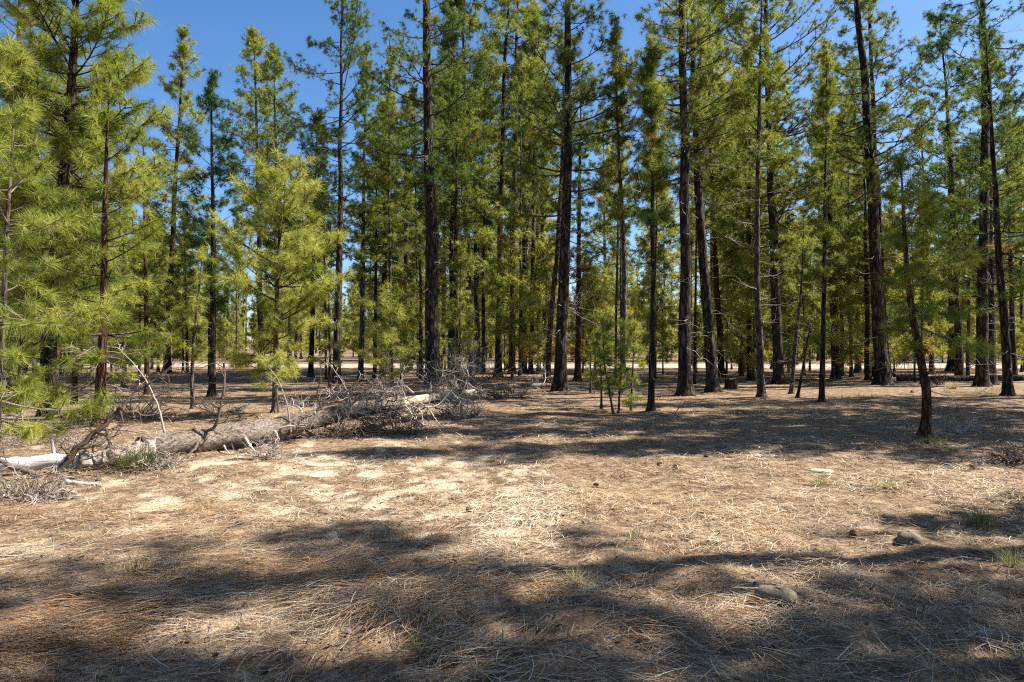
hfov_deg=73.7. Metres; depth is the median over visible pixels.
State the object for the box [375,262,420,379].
young pine
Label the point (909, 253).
pine tree
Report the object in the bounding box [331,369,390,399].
dead shrub
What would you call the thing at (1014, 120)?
pine tree
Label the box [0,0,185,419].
pine tree
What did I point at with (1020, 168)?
pine tree
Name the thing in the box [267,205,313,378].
pine tree
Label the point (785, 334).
young pine
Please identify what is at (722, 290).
young pine
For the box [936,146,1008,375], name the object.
pine tree
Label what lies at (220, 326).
young pine
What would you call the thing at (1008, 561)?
grass tuft
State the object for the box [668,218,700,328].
pine tree
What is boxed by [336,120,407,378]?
pine tree
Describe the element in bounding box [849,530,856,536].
pine cone
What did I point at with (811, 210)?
pine tree
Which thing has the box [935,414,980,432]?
dead shrub
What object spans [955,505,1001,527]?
grass tuft
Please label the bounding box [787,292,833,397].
young pine
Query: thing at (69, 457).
dead branch
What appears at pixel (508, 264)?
pine tree
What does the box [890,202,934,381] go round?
pine tree
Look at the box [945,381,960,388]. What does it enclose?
grass tuft
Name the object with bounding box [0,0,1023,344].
sky
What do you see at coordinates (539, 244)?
young pine
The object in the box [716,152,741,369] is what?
pine tree
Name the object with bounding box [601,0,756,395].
pine tree
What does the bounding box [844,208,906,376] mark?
young pine
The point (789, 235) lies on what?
young pine
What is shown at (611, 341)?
young pine
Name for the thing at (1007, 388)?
pine tree
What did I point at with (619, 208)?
pine tree
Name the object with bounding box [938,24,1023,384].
pine tree
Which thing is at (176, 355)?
young pine
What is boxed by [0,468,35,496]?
grass tuft
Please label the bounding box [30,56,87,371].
pine tree
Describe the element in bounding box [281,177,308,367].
pine tree
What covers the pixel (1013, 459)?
dead shrub
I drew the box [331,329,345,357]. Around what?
young pine
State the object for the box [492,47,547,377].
pine tree
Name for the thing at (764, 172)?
pine tree
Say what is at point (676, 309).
pine tree
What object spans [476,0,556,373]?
pine tree
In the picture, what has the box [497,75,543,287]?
pine tree
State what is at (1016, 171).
pine tree
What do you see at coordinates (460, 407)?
dead shrub
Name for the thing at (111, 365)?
young pine
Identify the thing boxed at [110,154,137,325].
pine tree
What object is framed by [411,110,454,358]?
pine tree
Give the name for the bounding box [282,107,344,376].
pine tree
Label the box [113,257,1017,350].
distant wood
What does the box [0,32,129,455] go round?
pine tree
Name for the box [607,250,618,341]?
pine tree
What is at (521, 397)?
brush pile
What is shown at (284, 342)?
young pine
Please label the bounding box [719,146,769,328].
pine tree
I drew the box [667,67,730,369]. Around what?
pine tree
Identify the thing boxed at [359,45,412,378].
pine tree
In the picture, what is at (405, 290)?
young pine
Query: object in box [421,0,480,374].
pine tree
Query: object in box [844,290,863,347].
young pine
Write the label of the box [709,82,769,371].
pine tree
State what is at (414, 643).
grass tuft
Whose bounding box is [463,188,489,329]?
pine tree
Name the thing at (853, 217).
pine tree
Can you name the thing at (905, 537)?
field stone
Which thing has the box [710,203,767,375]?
young pine
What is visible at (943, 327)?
young pine
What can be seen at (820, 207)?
pine tree
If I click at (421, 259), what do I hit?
pine tree
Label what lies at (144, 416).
dead shrub
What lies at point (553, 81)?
pine tree
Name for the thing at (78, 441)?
dead shrub
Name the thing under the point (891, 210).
pine tree
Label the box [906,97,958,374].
pine tree
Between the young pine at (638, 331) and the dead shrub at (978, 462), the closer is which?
the dead shrub at (978, 462)
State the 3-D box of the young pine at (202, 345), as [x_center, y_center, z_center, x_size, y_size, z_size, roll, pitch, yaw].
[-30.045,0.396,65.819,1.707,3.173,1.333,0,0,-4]
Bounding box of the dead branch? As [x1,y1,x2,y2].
[0,357,192,477]
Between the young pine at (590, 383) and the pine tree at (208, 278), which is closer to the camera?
the young pine at (590, 383)
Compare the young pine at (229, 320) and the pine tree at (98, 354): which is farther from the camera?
the young pine at (229, 320)
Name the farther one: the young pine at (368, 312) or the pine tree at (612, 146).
the young pine at (368, 312)
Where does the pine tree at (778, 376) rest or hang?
on the ground at (454, 452)
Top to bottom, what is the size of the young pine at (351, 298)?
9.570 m
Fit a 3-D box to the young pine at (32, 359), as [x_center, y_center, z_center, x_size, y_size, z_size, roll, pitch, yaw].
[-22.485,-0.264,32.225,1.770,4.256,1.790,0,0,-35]
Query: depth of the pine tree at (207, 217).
35.91 m
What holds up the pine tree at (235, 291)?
on the ground at (454, 452)
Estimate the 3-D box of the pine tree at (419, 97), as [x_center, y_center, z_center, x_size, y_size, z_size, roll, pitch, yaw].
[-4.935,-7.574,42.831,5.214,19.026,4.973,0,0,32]
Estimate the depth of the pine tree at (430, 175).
25.11 m
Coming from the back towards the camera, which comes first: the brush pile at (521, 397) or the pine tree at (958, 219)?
the pine tree at (958, 219)
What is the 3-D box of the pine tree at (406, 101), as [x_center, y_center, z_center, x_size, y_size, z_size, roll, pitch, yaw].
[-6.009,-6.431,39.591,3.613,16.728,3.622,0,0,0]
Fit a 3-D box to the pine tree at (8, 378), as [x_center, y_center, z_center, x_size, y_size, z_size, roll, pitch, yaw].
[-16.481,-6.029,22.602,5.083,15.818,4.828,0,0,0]
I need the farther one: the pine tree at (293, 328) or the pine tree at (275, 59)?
the pine tree at (293, 328)
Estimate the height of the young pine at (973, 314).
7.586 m
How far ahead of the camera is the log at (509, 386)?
20.14 m
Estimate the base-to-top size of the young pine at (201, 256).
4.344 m
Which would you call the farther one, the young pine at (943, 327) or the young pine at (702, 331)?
the young pine at (702, 331)
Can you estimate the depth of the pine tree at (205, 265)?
90.81 m
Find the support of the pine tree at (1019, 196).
on the ground at (454, 452)
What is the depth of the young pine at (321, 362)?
19.22 m
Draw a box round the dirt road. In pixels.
[30,363,1019,368]
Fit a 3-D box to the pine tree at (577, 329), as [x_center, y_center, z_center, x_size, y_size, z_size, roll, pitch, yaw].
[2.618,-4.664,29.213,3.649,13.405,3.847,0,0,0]
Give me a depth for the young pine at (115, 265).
44.64 m
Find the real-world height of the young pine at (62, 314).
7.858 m
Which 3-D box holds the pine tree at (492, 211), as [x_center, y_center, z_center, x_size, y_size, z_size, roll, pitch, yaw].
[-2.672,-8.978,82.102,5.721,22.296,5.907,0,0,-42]
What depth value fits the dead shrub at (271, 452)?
9.43 m
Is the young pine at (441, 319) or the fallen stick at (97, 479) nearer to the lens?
the fallen stick at (97, 479)
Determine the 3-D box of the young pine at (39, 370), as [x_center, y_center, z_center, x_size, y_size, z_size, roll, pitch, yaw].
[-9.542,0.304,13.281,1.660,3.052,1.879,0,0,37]
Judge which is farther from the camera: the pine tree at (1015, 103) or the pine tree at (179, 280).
the pine tree at (179, 280)
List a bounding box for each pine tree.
[0,0,99,391]
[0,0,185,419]
[0,9,108,382]
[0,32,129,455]
[6,167,131,403]
[19,65,194,427]
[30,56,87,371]
[42,67,101,372]
[44,151,66,374]
[49,57,100,282]
[57,117,65,372]
[92,158,161,387]
[108,122,182,394]
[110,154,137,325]
[128,205,168,369]
[129,22,210,372]
[132,211,168,333]
[135,212,177,372]
[160,211,205,373]
[172,66,253,396]
[190,214,222,374]
[194,217,210,327]
[195,214,235,361]
[213,24,292,374]
[222,212,256,343]
[223,205,250,361]
[232,41,304,370]
[248,231,271,352]
[263,209,292,356]
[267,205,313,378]
[278,0,404,382]
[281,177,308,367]
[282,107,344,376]
[283,215,317,357]
[284,168,320,358]
[300,168,328,356]
[303,121,346,379]
[307,186,336,355]
[315,301,326,352]
[332,36,398,380]
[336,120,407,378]
[342,204,373,356]
[348,91,423,385]
[354,227,379,353]
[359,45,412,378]
[360,96,410,370]
[363,0,499,386]
[378,90,424,371]
[392,175,424,332]
[397,83,425,375]
[399,67,473,369]
[402,192,443,380]
[408,0,527,375]
[409,68,476,371]
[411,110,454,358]
[412,61,493,376]
[414,158,448,317]
[418,63,494,378]
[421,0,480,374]
[441,114,481,348]
[453,72,507,372]
[454,57,524,373]
[458,68,499,366]
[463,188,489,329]
[470,0,554,376]
[472,178,509,357]
[472,210,495,356]
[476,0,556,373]
[477,127,518,338]
[489,0,657,391]
[492,41,554,372]
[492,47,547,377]
[495,167,518,368]
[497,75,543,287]
[506,0,557,372]
[506,71,573,370]
[509,51,575,371]
[511,6,559,373]
[516,179,572,357]
[517,210,541,355]
[526,35,603,385]
[537,79,615,380]
[574,119,645,356]
[591,10,646,393]
[593,81,637,380]
[599,119,636,348]
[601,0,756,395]
[606,32,687,411]
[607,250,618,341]
[611,253,637,333]
[627,159,679,324]
[634,187,679,356]
[636,95,679,378]
[650,0,775,392]
[663,171,709,343]
[665,0,766,376]
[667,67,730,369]
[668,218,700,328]
[669,60,727,383]
[690,0,851,384]
[694,50,802,369]
[697,120,755,360]
[707,151,726,350]
[708,0,808,397]
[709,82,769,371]
[714,119,760,372]
[715,59,792,379]
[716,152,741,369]
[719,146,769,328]
[753,55,812,291]
[761,122,794,368]
[783,43,852,401]
[789,126,822,370]
[790,122,846,360]
[794,0,955,384]
[797,37,868,378]
[801,128,863,342]
[812,111,867,375]
[815,0,940,380]
[817,117,867,376]
[820,131,898,379]
[829,164,864,331]
[839,59,891,372]
[881,177,917,305]
[885,181,913,370]
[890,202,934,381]
[891,1,1015,375]
[897,208,920,351]
[904,200,942,383]
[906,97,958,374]
[912,0,1023,386]
[915,190,947,357]
[917,28,1023,396]
[928,117,976,371]
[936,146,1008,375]
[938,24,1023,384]
[938,156,978,290]
[939,170,977,368]
[957,94,1023,374]
[993,114,1023,358]
[995,133,1023,329]
[999,121,1023,371]
[1000,116,1023,371]
[1008,80,1023,110]
[1014,94,1023,108]
[1014,185,1023,199]
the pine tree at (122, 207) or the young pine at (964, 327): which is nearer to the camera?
the young pine at (964, 327)
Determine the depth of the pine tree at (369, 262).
119.25 m
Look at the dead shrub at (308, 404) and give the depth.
17.22 m
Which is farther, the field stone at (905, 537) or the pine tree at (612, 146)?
the pine tree at (612, 146)
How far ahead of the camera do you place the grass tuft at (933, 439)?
10.84 m
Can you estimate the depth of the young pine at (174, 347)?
67.86 m
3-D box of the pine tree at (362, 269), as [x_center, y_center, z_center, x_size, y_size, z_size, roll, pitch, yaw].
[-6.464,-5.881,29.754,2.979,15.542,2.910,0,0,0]
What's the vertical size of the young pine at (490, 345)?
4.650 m
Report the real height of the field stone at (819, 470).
0.079 m
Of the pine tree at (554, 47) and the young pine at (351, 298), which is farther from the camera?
the young pine at (351, 298)
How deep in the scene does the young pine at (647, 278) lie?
66.55 m
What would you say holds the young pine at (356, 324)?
on the ground at (454, 452)
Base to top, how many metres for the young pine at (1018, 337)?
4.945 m
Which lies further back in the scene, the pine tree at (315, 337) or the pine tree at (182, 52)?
the pine tree at (315, 337)
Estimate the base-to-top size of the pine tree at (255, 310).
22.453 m
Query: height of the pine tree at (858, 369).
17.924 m
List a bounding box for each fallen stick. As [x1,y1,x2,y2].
[49,433,55,452]
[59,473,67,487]
[59,475,100,480]
[64,479,100,484]
[166,572,192,582]
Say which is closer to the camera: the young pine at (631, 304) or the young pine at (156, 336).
the young pine at (156, 336)
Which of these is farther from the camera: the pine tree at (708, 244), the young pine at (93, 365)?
the pine tree at (708, 244)
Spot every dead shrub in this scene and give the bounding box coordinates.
[0,385,88,448]
[0,457,92,505]
[33,424,121,453]
[67,369,200,420]
[107,447,189,473]
[183,386,253,414]
[232,427,285,460]
[265,381,333,407]
[297,405,368,440]
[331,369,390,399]
[333,394,445,437]
[432,387,495,419]
[914,366,955,384]
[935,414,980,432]
[969,453,986,464]
[985,440,1023,465]
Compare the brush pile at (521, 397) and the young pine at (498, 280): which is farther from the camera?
the young pine at (498, 280)
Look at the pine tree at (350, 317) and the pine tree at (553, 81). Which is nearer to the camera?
the pine tree at (553, 81)
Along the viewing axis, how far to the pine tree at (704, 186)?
27.30 m
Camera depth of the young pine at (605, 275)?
63.22 m
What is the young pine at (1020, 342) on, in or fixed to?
on the ground at (454, 452)
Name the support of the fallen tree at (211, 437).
on the ground at (454, 452)
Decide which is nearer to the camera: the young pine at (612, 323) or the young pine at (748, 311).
the young pine at (748, 311)
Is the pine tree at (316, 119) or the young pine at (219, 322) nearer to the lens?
the pine tree at (316, 119)
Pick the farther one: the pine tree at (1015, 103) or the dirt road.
the dirt road
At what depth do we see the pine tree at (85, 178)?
38.09 m
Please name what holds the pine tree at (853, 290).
on the ground at (454, 452)
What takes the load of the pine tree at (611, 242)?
on the ground at (454, 452)
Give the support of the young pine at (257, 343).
on the ground at (454, 452)
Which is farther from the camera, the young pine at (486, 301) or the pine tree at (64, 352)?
the young pine at (486, 301)
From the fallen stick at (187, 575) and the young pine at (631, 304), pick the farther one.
the young pine at (631, 304)
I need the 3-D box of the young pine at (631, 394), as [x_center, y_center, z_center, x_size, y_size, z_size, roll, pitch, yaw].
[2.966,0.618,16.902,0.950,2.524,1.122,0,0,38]
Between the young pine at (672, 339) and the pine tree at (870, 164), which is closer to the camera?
the pine tree at (870, 164)
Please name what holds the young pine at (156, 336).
on the ground at (454, 452)
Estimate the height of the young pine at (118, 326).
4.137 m
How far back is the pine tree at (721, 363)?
33.33 m
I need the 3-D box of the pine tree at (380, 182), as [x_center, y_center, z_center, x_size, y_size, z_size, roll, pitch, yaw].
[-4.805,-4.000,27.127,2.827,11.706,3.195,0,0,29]
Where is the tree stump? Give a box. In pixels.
[723,378,738,388]
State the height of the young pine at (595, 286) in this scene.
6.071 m
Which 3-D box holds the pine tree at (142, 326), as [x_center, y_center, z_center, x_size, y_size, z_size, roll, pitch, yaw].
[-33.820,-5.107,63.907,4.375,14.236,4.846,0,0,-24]
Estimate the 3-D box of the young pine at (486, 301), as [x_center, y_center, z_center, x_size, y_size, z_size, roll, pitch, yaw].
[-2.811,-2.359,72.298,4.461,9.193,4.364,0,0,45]
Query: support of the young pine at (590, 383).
on the ground at (454, 452)
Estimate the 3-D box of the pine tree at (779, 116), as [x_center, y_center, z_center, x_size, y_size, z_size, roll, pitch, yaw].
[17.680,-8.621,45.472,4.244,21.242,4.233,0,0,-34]
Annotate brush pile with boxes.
[411,312,520,395]
[460,365,546,399]
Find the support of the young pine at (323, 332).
on the ground at (454, 452)
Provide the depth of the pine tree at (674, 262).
86.86 m
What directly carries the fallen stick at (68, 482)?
on the ground at (454, 452)
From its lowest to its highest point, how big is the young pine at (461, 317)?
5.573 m
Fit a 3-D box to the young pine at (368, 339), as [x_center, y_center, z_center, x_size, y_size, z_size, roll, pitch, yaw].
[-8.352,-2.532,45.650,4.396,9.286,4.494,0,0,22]
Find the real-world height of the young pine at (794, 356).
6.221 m
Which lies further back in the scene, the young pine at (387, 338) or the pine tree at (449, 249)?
the pine tree at (449, 249)
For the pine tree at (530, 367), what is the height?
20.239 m
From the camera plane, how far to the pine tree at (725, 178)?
31.87 m
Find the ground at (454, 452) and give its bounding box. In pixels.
[0,346,1023,681]
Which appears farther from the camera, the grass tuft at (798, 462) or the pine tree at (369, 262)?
the pine tree at (369, 262)
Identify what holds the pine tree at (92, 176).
on the ground at (454, 452)
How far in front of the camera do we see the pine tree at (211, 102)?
21.20 m
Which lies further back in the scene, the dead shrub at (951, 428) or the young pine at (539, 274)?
the young pine at (539, 274)
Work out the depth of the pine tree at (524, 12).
33.38 m
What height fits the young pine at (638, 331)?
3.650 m
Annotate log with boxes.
[0,453,78,471]
[77,438,155,470]
[483,357,550,398]
[892,373,918,376]
[896,375,1023,380]
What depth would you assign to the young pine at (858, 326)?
30.86 m
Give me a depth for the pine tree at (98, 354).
12.94 m
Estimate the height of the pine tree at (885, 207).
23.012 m
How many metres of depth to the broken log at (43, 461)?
8.44 m
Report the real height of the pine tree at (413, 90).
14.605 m
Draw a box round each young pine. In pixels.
[0,201,34,367]
[0,285,73,424]
[28,329,40,371]
[32,317,60,369]
[57,262,94,370]
[67,261,99,373]
[81,258,139,378]
[86,326,113,366]
[108,298,142,366]
[111,256,143,351]
[113,223,168,375]
[158,231,207,372]
[164,241,217,408]
[171,300,184,353]
[188,268,206,359]
[199,329,206,359]
[201,147,356,412]
[207,295,225,351]
[207,305,228,357]
[216,319,237,357]
[227,318,239,350]
[228,298,244,350]
[229,312,244,350]
[242,313,257,352]
[251,326,266,353]
[265,290,293,351]
[300,327,317,356]
[305,266,352,399]
[315,302,333,357]
[327,293,350,349]
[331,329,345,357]
[341,285,358,356]
[346,295,369,354]
[349,252,415,352]
[357,281,420,396]
[364,289,377,354]
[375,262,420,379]
[393,278,424,373]
[412,289,424,352]
[437,262,448,374]
[439,241,479,381]
[440,300,447,355]
[447,284,466,347]
[473,281,494,343]
[474,190,548,378]
[480,305,494,359]
[487,322,494,358]
[488,276,518,372]
[491,308,517,369]
[494,235,528,347]
[517,233,569,376]
[517,237,575,361]
[528,268,570,356]
[567,252,607,373]
[568,276,595,354]
[572,263,614,370]
[572,273,614,365]
[581,266,619,347]
[581,337,599,392]
[584,328,615,408]
[587,286,619,349]
[587,315,634,413]
[595,317,634,413]
[607,329,617,358]
[611,279,637,349]
[613,319,648,410]
[626,268,667,357]
[627,286,644,356]
[630,322,648,359]
[638,294,673,377]
[642,248,677,373]
[663,325,677,361]
[673,292,693,342]
[691,304,703,372]
[692,285,716,360]
[697,242,754,373]
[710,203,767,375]
[715,243,794,381]
[723,298,751,374]
[760,213,836,393]
[762,219,818,371]
[762,282,801,375]
[767,247,807,365]
[784,247,820,374]
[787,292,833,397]
[795,221,872,378]
[817,304,847,361]
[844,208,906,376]
[844,209,935,373]
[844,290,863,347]
[846,218,927,366]
[852,272,898,368]
[871,146,999,436]
[917,261,953,374]
[933,247,973,349]
[933,288,947,361]
[942,288,975,367]
[960,266,1017,364]
[995,286,1023,360]
[996,290,1023,364]
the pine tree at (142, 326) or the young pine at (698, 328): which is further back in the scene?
the pine tree at (142, 326)
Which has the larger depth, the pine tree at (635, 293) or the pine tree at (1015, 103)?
the pine tree at (635, 293)
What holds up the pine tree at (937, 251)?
on the ground at (454, 452)
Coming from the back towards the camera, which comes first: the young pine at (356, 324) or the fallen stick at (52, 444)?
the young pine at (356, 324)
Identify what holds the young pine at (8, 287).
on the ground at (454, 452)
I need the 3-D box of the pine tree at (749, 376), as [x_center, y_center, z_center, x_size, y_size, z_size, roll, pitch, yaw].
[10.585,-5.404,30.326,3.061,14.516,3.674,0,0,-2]
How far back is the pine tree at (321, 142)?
30.53 m
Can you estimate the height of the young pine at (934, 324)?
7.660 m
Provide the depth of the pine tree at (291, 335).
82.16 m
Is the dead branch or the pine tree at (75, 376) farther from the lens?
the pine tree at (75, 376)
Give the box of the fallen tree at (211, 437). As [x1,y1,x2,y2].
[112,337,502,461]
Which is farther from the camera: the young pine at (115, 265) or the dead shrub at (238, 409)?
the young pine at (115, 265)
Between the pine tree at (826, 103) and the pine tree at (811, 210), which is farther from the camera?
the pine tree at (811, 210)
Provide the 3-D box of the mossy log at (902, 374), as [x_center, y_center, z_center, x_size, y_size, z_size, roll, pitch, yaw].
[19.038,1.659,32.993,1.256,0.250,0.257,0,0,0]
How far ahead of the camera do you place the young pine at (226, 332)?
68.34 m
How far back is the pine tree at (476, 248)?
38.08 m
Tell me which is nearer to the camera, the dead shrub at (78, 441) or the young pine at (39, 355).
the dead shrub at (78, 441)
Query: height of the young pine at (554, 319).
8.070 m
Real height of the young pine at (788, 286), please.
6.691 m
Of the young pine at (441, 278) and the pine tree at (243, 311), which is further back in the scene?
the pine tree at (243, 311)
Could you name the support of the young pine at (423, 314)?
on the ground at (454, 452)
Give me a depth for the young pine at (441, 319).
60.89 m
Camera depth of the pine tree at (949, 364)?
39.90 m
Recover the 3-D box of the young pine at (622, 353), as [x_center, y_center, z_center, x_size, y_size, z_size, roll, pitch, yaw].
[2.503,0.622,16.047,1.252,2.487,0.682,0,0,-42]
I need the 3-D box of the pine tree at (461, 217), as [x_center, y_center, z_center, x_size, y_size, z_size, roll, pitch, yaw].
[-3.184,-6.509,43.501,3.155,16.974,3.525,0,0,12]
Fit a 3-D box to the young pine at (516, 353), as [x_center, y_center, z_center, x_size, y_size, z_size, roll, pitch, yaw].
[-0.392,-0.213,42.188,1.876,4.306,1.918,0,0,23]
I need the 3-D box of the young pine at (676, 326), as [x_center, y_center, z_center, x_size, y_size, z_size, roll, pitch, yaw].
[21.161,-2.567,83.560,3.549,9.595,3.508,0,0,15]
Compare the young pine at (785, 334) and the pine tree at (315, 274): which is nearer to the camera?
the young pine at (785, 334)
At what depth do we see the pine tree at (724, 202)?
38.46 m
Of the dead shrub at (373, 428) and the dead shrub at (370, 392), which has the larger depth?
the dead shrub at (370, 392)
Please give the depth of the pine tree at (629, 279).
123.26 m
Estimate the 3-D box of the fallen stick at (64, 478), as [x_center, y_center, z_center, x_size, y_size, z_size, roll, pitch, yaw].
[-5.055,1.595,7.687,0.080,0.182,0.265,0,0,-29]
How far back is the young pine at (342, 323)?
79.34 m
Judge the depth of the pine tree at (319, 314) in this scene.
90.08 m
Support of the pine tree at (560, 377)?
on the ground at (454, 452)
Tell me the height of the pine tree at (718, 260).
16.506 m
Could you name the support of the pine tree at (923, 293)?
on the ground at (454, 452)
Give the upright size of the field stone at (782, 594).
0.143 m
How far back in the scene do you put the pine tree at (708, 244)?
67.03 m
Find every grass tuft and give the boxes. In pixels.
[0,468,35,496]
[88,433,182,472]
[102,543,167,579]
[400,620,446,666]
[556,560,600,587]
[625,528,644,537]
[790,459,807,465]
[804,472,839,486]
[868,474,907,489]
[918,434,953,444]
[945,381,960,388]
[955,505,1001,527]
[972,385,1000,392]
[979,543,1023,567]
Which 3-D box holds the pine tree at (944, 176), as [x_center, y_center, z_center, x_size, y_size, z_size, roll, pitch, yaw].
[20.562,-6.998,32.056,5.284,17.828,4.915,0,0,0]
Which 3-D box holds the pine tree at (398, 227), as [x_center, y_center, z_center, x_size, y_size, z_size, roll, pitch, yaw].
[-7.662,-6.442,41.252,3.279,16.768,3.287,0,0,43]
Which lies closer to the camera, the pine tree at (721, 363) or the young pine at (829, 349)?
the pine tree at (721, 363)
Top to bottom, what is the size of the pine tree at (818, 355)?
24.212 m
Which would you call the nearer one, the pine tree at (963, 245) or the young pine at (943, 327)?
the young pine at (943, 327)
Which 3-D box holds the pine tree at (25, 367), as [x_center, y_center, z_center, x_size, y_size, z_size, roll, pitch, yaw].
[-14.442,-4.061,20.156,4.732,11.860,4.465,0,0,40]
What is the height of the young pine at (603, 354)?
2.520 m
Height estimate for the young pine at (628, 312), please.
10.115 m
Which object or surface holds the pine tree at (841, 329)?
on the ground at (454, 452)
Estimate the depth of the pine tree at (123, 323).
25.11 m
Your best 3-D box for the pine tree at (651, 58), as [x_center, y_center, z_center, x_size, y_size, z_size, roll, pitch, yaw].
[3.214,-2.731,15.766,2.021,8.972,1.643,0,0,-18]
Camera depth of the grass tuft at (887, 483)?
7.54 m
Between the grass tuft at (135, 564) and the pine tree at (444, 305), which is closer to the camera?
the grass tuft at (135, 564)
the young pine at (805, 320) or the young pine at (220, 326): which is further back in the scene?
the young pine at (220, 326)
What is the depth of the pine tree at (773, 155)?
20.29 m
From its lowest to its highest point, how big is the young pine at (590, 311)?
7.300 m
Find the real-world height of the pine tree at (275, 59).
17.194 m
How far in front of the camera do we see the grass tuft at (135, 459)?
8.54 m
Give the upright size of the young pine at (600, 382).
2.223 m
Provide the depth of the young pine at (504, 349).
38.61 m
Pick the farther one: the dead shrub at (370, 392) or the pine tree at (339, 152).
the pine tree at (339, 152)
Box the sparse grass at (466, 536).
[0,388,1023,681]
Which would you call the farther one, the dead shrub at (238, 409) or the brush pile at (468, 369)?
the brush pile at (468, 369)
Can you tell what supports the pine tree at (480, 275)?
on the ground at (454, 452)
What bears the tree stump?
on the ground at (454, 452)
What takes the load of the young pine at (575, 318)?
on the ground at (454, 452)
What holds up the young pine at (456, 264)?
on the ground at (454, 452)
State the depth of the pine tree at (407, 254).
66.56 m
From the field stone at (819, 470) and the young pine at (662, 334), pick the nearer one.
the field stone at (819, 470)
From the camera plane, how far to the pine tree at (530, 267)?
81.33 m
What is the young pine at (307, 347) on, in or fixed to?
on the ground at (454, 452)
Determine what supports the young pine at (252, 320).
on the ground at (454, 452)
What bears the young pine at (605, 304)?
on the ground at (454, 452)
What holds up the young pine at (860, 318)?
on the ground at (454, 452)
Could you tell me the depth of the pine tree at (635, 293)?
71.57 m
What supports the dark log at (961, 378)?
on the ground at (454, 452)
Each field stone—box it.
[754,585,796,606]
[809,468,833,472]
[896,530,921,544]
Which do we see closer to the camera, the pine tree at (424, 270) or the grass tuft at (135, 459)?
the grass tuft at (135, 459)
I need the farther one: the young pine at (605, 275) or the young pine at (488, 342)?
the young pine at (488, 342)
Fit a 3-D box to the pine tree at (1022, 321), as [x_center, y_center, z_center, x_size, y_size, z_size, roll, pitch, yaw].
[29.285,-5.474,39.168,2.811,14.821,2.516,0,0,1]
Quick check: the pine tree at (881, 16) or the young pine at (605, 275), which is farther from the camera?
the young pine at (605, 275)
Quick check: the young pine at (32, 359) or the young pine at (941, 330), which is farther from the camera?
the young pine at (941, 330)
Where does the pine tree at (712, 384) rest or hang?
on the ground at (454, 452)
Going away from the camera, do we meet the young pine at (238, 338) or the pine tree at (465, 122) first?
the pine tree at (465, 122)
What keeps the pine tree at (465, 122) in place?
on the ground at (454, 452)
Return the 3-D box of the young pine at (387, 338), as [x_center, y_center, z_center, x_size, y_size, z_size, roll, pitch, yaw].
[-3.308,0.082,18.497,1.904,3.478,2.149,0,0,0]
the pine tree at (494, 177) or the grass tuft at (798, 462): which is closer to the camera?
the grass tuft at (798, 462)
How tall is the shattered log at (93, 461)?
0.401 m
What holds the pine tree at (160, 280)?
on the ground at (454, 452)
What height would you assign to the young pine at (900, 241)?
5.184 m
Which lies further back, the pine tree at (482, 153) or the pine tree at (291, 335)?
the pine tree at (291, 335)
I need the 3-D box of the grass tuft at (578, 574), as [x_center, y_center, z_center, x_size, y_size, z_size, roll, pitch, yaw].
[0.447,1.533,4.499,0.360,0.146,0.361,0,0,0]
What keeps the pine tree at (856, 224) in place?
on the ground at (454, 452)
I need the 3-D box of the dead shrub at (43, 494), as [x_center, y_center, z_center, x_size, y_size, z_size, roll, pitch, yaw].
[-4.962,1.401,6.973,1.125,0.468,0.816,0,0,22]
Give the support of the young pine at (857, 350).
on the ground at (454, 452)
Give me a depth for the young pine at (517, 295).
43.88 m
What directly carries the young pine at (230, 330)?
on the ground at (454, 452)
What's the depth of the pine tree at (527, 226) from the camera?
38.01 m
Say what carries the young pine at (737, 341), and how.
on the ground at (454, 452)
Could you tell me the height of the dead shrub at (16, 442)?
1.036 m
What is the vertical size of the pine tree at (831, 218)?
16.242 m
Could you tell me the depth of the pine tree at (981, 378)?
25.90 m
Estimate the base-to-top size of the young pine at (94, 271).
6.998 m
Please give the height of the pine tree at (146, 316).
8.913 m
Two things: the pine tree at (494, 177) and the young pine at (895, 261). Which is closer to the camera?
the young pine at (895, 261)
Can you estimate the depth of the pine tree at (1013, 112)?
29.74 m
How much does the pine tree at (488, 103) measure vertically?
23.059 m
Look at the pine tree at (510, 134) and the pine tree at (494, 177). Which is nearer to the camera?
the pine tree at (510, 134)
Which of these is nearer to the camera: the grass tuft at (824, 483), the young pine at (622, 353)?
the grass tuft at (824, 483)
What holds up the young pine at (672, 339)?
on the ground at (454, 452)
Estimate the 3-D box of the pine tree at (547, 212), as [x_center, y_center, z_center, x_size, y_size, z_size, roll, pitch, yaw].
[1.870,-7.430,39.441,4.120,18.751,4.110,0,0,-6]
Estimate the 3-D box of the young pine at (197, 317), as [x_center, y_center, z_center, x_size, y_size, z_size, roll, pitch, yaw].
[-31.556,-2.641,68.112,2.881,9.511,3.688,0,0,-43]
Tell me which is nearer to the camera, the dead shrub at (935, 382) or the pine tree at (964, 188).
the dead shrub at (935, 382)

